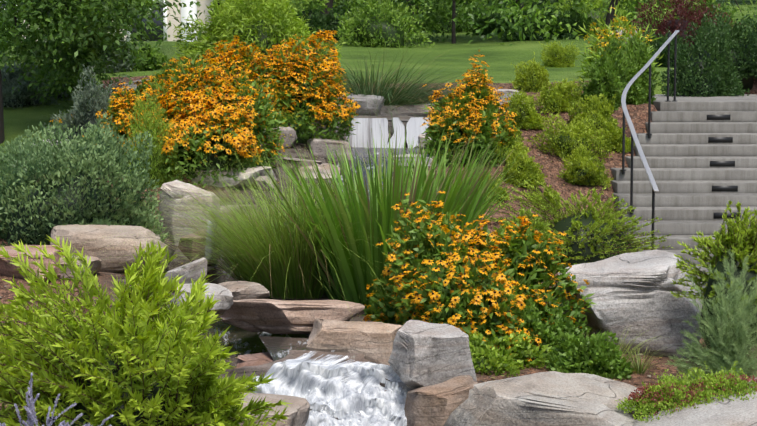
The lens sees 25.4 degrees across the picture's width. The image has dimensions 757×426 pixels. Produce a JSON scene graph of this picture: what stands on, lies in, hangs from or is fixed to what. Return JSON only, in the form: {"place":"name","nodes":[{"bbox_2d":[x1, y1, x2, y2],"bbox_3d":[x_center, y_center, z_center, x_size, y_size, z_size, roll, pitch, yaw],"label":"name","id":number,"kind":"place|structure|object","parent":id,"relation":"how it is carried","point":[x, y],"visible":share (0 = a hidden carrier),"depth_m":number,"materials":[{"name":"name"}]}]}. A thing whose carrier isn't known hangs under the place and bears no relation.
{"place":"outdoors","nodes":[
{"label":"outdoors","id":0,"kind":"place"},
{"bbox_2d":[0,0,756,418],"bbox_3d":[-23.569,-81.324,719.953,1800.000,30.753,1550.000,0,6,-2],"label":"terrain","id":1,"kind":"structure","parent":0,"point":[498,58],"depth_m":24.82,"materials":[{"name":"green plant"}]},
{"bbox_2d":[0,245,64,282],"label":"red rock","id":2,"kind":"object","parent":1,"relation":"on","point":[7,267],"visible":0.4,"depth_m":15.40,"materials":[{"name":"brown stone"}]},
{"bbox_2d":[0,372,113,425],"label":"russian sage","id":3,"kind":"object","parent":1,"relation":"on","point":[30,410],"visible":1,"depth_m":8.04,"materials":[{"name":"purple plant"}]},
{"bbox_2d":[0,0,130,67],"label":"tree leaves","id":4,"kind":"object","parent":1,"relation":"on","point":[7,29],"visible":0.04,"depth_m":32.06,"materials":[{"name":"green plant"}]},
{"bbox_2d":[58,256,101,278],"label":"bank rock","id":5,"kind":"object","parent":1,"relation":"on","point":[96,266],"visible":0.1,"depth_m":15.57,"materials":[{"name":"grey stone"}]},
{"bbox_2d":[0,111,168,246],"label":"blue shrub","id":6,"kind":"object","parent":1,"relation":"on","point":[72,188],"visible":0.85,"depth_m":16.51,"materials":[{"name":"green plant"}]},
{"bbox_2d":[1,52,181,189],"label":"shrubs","id":7,"kind":"object","parent":1,"relation":"on","point":[17,99],"visible":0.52,"depth_m":21.70,"materials":[{"name":"green plant"}]},
{"bbox_2d":[0,0,202,143],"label":"tree leaves","id":8,"kind":"object","parent":1,"relation":"on","point":[82,28],"visible":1,"depth_m":23.51,"materials":[{"name":"green plant"}]},
{"bbox_2d":[0,0,212,41],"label":"house walls","id":9,"kind":"structure","parent":1,"relation":"on","point":[202,16],"depth_m":57.26,"materials":[{"name":"white paint"}]},
{"bbox_2d":[0,0,196,41],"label":"building","id":10,"kind":"structure","parent":9,"relation":"attached to","point":[185,11],"depth_m":57.19,"materials":[{"name":"white"}]},
{"bbox_2d":[50,224,174,271],"bbox_3d":[-2.588,0.378,16.335,1.212,0.499,0.886,2,5,-10],"label":"brown rock","id":11,"kind":"object","parent":1,"relation":"on","point":[110,240],"visible":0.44,"depth_m":15.96,"materials":[{"name":"brown stone"}]},
{"bbox_2d":[121,80,141,90],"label":"rock","id":12,"kind":"object","parent":1,"relation":"on","point":[132,85],"visible":0.15,"depth_m":27.00,"materials":[{"name":"grey stone"}]},
{"bbox_2d":[0,235,292,425],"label":"shrub leaves","id":13,"kind":"object","parent":1,"relation":"on","point":[132,361],"visible":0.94,"depth_m":10.09,"materials":[{"name":"green plant"}]},
{"bbox_2d":[164,258,206,292],"bbox_3d":[-1.647,0.535,14.564,0.302,0.217,0.394,-11,10,29],"label":"rock","id":14,"kind":"object","parent":1,"relation":"on","point":[189,271],"visible":0.65,"depth_m":14.45,"materials":[{"name":"grey stone"}]},
{"bbox_2d":[158,180,220,245],"bbox_3d":[-1.996,0.093,17.784,0.660,0.848,0.744,2,5,-17],"label":"tall boulder","id":15,"kind":"object","parent":1,"relation":"on","point":[169,187],"visible":0.44,"depth_m":17.53,"materials":[{"name":"grey stone"}]},
{"bbox_2d":[83,29,359,187],"bbox_3d":[-1.998,-1.297,22.005,3.459,2.179,6.218,0,6,-2],"label":"flowering shrub","id":16,"kind":"object","parent":1,"relation":"on","point":[218,110],"visible":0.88,"depth_m":20.01,"materials":[{"name":"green plant"}]},
{"bbox_2d":[191,166,276,187],"bbox_3d":[-1.728,-0.399,19.665,0.992,0.272,0.850,-2,5,10],"label":"flat slab","id":17,"kind":"object","parent":1,"relation":"on","point":[260,171],"visible":0.5,"depth_m":19.30,"materials":[{"name":"grey stone"}]},
{"bbox_2d":[251,176,274,190],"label":"rock","id":18,"kind":"object","parent":17,"relation":"on","point":[260,183],"visible":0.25,"depth_m":19.45,"materials":[{"name":"grey stone"}]},
{"bbox_2d":[220,204,257,229],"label":"rock","id":19,"kind":"object","parent":1,"relation":"on","point":[255,206],"visible":0.08,"depth_m":18.27,"materials":[{"name":"grey stone"}]},
{"bbox_2d":[254,143,283,166],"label":"rock","id":20,"kind":"object","parent":1,"relation":"on","point":[279,151],"visible":0.04,"depth_m":20.22,"materials":[{"name":"grey stone"}]},
{"bbox_2d":[234,393,310,425],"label":"bank rock","id":21,"kind":"object","parent":1,"relation":"on","point":[297,412],"visible":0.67,"depth_m":11.50,"materials":[{"name":"beige stone"}]},
{"bbox_2d":[261,127,296,147],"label":"rock","id":22,"kind":"object","parent":1,"relation":"on","point":[289,131],"visible":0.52,"depth_m":20.84,"materials":[{"name":"grey stone"}]},
{"bbox_2d":[91,147,501,321],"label":"arching grass","id":23,"kind":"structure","parent":1,"relation":"on","point":[272,261],"depth_m":15.59,"materials":[{"name":"green plant"}]},
{"bbox_2d":[282,157,322,173],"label":"rock","id":24,"kind":"object","parent":1,"relation":"on","point":[299,162],"visible":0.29,"depth_m":20.23,"materials":[{"name":"beige stone"}]},
{"bbox_2d":[222,349,389,419],"bbox_3d":[-0.217,1.530,12.157,2.147,0.901,1.145,0,6,-2],"label":"rock ledge","id":25,"kind":"object","parent":1,"relation":"on","point":[264,368],"visible":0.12,"depth_m":12.61,"materials":[{"name":"stone"}]},
{"bbox_2d":[251,351,410,425],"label":"waterfall","id":26,"kind":"structure","parent":25,"relation":"on","point":[345,393],"depth_m":12.29,"materials":[{"name":"liquid"}]},
{"bbox_2d":[199,147,421,360],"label":"water pools","id":27,"kind":"object","parent":1,"relation":"on","point":[240,341],"visible":0.25,"depth_m":14.85,"materials":[{"name":"grey liquid"}]},
{"bbox_2d":[178,229,216,265],"bbox_3d":[-1.882,0.368,17.438,0.374,0.391,0.462,-2,6,-22],"label":"rock","id":28,"kind":"object","parent":27,"relation":"on","point":[182,247],"visible":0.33,"depth_m":17.25,"materials":[{"name":"grey stone"}]},
{"bbox_2d":[171,283,232,313],"bbox_3d":[-1.429,0.710,13.713,0.467,0.254,0.480,3,4,-27],"label":"grey rock","id":29,"kind":"object","parent":27,"relation":"on","point":[223,295],"visible":0.5,"depth_m":13.58,"materials":[{"name":"grey stone"}]},
{"bbox_2d":[218,281,269,299],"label":"rock","id":30,"kind":"object","parent":27,"relation":"on","point":[240,290],"visible":0.54,"depth_m":14.77,"materials":[{"name":"beige stone"}]},
{"bbox_2d":[234,352,273,368],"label":"rock","id":31,"kind":"object","parent":27,"relation":"on","point":[257,359],"visible":0.23,"depth_m":13.05,"materials":[{"name":"brown stone"}]},
{"bbox_2d":[220,299,364,333],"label":"red slab","id":32,"kind":"structure","parent":27,"relation":"on","point":[272,316],"depth_m":13.89,"materials":[{"name":"brown stone"}]},
{"bbox_2d":[307,138,352,160],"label":"rock","id":33,"kind":"object","parent":27,"relation":"on","point":[318,146],"visible":0.58,"depth_m":20.98,"materials":[{"name":"grey stone"}]},
{"bbox_2d":[205,117,430,259],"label":"waterfalls","id":34,"kind":"object","parent":1,"relation":"on","point":[364,133],"visible":0.35,"depth_m":21.97,"materials":[{"name":"grey liquid"}]},
{"bbox_2d":[296,163,339,183],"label":"rock","id":35,"kind":"object","parent":1,"relation":"on","point":[321,167],"visible":0.25,"depth_m":20.15,"materials":[{"name":"beige stone"}]},
{"bbox_2d":[310,119,330,138],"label":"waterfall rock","id":36,"kind":"object","parent":1,"relation":"on","point":[318,122],"visible":0.06,"depth_m":21.37,"materials":[{"name":"grey stone"}]},
{"bbox_2d":[177,0,471,41],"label":"tree leaves","id":37,"kind":"object","parent":1,"relation":"on","point":[329,3],"visible":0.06,"depth_m":45.95,"materials":[{"name":"green plant"}]},
{"bbox_2d":[44,0,663,167],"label":"flowers","id":38,"kind":"object","parent":1,"relation":"on","point":[473,107],"visible":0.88,"depth_m":20.49,"materials":[{"name":"orange plant"}]},
{"bbox_2d":[306,318,402,365],"bbox_3d":[-0.179,1.078,13.517,0.888,0.439,0.795,4,6,12],"label":"tan boulder","id":39,"kind":"object","parent":1,"relation":"on","point":[372,341],"visible":0.46,"depth_m":13.20,"materials":[{"name":"beige stone"}]},
{"bbox_2d":[338,93,384,115],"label":"rock","id":40,"kind":"object","parent":1,"relation":"on","point":[368,105],"visible":0.12,"depth_m":22.89,"materials":[{"name":"grey stone"}]},
{"bbox_2d":[0,0,735,100],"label":"shrubs","id":41,"kind":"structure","parent":1,"relation":"on","point":[274,23],"depth_m":40.17,"materials":[{"name":"green plant"}]},
{"bbox_2d":[0,75,752,418],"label":"mulch litter and weeds","id":42,"kind":"object","parent":1,"relation":"on","point":[382,171],"visible":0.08,"depth_m":18.38,"materials":[{"name":"green plant"}]},
{"bbox_2d":[344,115,417,136],"bbox_3d":[-0.050,-1.062,22.695,1.730,0.497,0.858,0,6,0],"label":"waterfall ledge","id":43,"kind":"object","parent":1,"relation":"on","point":[404,119],"visible":0.04,"depth_m":22.39,"materials":[{"name":"stone"},{"name":"foam"}]},
{"bbox_2d":[243,125,528,307],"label":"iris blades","id":44,"kind":"object","parent":1,"relation":"on","point":[352,277],"visible":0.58,"depth_m":15.09,"materials":[{"name":"green plant"}]},
{"bbox_2d":[264,36,513,146],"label":"fountain grass","id":45,"kind":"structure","parent":1,"relation":"on","point":[391,96],"depth_m":23.48,"materials":[{"name":"green plant"}]},
{"bbox_2d":[302,0,499,31],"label":"tree leaves","id":46,"kind":"object","parent":1,"relation":"on","point":[458,9],"visible":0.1,"depth_m":50.16,"materials":[{"name":"green plant"}]},
{"bbox_2d":[378,104,434,116],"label":"rock on ledge","id":47,"kind":"object","parent":1,"relation":"on","point":[405,111],"visible":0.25,"depth_m":23.05,"materials":[{"name":"grey stone"}]},
{"bbox_2d":[391,154,437,167],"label":"water","id":48,"kind":"structure","parent":1,"relation":"on","point":[427,158],"depth_m":20.39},
{"bbox_2d":[418,134,431,148],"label":"fallen rock","id":49,"kind":"object","parent":1,"relation":"on","point":[422,136],"visible":0.27,"depth_m":21.50,"materials":[{"name":"grey stone"}]},
{"bbox_2d":[404,375,477,425],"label":"rock","id":50,"kind":"object","parent":1,"relation":"on","point":[436,404],"visible":0.65,"depth_m":11.89,"materials":[{"name":"brown stone"}]},
{"bbox_2d":[388,320,476,389],"bbox_3d":[0.388,1.072,12.317,0.614,0.550,0.516,-5,7,-13],"label":"upright boulder","id":51,"kind":"object","parent":50,"relation":"on","point":[423,354],"visible":0.77,"depth_m":12.12,"materials":[{"name":"grey stone"}]},
{"bbox_2d":[313,0,581,45],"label":"tree leaves","id":52,"kind":"object","parent":1,"relation":"on","point":[512,10],"visible":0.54,"depth_m":41.32,"materials":[{"name":"green plant"}]},
{"bbox_2d":[363,190,595,364],"bbox_3d":[0.706,0.870,14.087,1.624,2.131,1.735,-5,7,-41],"label":"rudbeckia","id":53,"kind":"object","parent":1,"relation":"on","point":[501,280],"visible":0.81,"depth_m":13.75,"materials":[{"name":"orange plant"}]},
{"bbox_2d":[358,287,634,379],"bbox_3d":[0.832,0.991,14.512,1.701,0.937,3.702,-1,6,-15],"label":"groundcover","id":54,"kind":"object","parent":1,"relation":"on","point":[567,350],"visible":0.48,"depth_m":13.16,"materials":[{"name":"green plant"}]},
{"bbox_2d":[495,89,524,104],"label":"rock behind flowers","id":55,"kind":"object","parent":1,"relation":"on","point":[505,91],"visible":0.21,"depth_m":23.51,"materials":[{"name":"grey stone"}]},
{"bbox_2d":[415,0,627,12],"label":"tree leaves","id":56,"kind":"object","parent":1,"relation":"on","point":[522,6],"visible":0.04,"depth_m":57.43,"materials":[{"name":"green plant"}]},
{"bbox_2d":[444,371,643,425],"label":"slab boulder","id":57,"kind":"object","parent":1,"relation":"on","point":[552,398],"visible":0.88,"depth_m":11.35,"materials":[{"name":"grey stone"}]},
{"bbox_2d":[465,41,634,210],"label":"shrubs","id":58,"kind":"object","parent":1,"relation":"on","point":[572,141],"visible":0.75,"depth_m":21.65,"materials":[{"name":"green plant"}]},
{"bbox_2d":[478,0,756,44],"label":"tree leaves","id":59,"kind":"object","parent":1,"relation":"on","point":[608,17],"visible":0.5,"depth_m":41.70,"materials":[{"name":"green plant"}]},
{"bbox_2d":[566,263,672,374],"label":"grass tufts","id":60,"kind":"object","parent":1,"relation":"on","point":[637,365],"visible":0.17,"depth_m":13.32,"materials":[{"name":"green plant"}]},
{"bbox_2d":[486,180,756,355],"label":"shrubs","id":61,"kind":"object","parent":1,"relation":"on","point":[593,234],"visible":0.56,"depth_m":17.74,"materials":[{"name":"green plant"}]},
{"bbox_2d":[612,29,637,42],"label":"rock","id":62,"kind":"object","parent":1,"relation":"on","point":[623,32],"visible":0.06,"depth_m":39.20,"materials":[{"name":"beige stone"}]},
{"bbox_2d":[555,249,701,357],"bbox_3d":[2.167,0.826,14.435,1.285,0.886,1.000,-2,8,8],"label":"grey boulder","id":63,"kind":"object","parent":1,"relation":"on","point":[632,295],"visible":0.58,"depth_m":14.04,"materials":[{"name":"grey stone"}]},
{"bbox_2d":[578,0,756,111],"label":"shrubs","id":64,"kind":"object","parent":1,"relation":"on","point":[706,66],"visible":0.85,"depth_m":25.74,"materials":[{"name":"green plant"}]},
{"bbox_2d":[594,0,756,21],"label":"tree leaves","id":65,"kind":"object","parent":1,"relation":"on","point":[754,13],"visible":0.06,"depth_m":62.37,"materials":[{"name":"green plant"}]},
{"bbox_2d":[610,94,756,292],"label":"concrete stairs","id":66,"kind":"structure","parent":1,"relation":"on","point":[700,153],"depth_m":20.99,"materials":[{"name":"grey concrete"}]},
{"bbox_2d":[620,30,679,247],"bbox_3d":[3.290,-0.921,20.756,0.602,2.717,5.382,1,6,12],"label":"handrail","id":67,"kind":"object","parent":66,"relation":"on","point":[634,138],"visible":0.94,"depth_m":20.78,"materials":[{"name":"grey metal"}]},
{"bbox_2d":[615,361,756,422],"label":"sedum","id":68,"kind":"object","parent":1,"relation":"on","point":[666,392],"visible":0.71,"depth_m":11.41,"materials":[{"name":"green plant"}]},
{"bbox_2d":[633,378,756,425],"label":"pathway","id":69,"kind":"structure","parent":1,"relation":"on","point":[735,412],"depth_m":11.07,"materials":[{"name":"grey concrete"}]},
{"bbox_2d":[660,247,756,390],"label":"shrub","id":70,"kind":"object","parent":1,"relation":"on","point":[721,357],"visible":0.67,"depth_m":12.41,"materials":[{"name":"green plant"}]}
]}

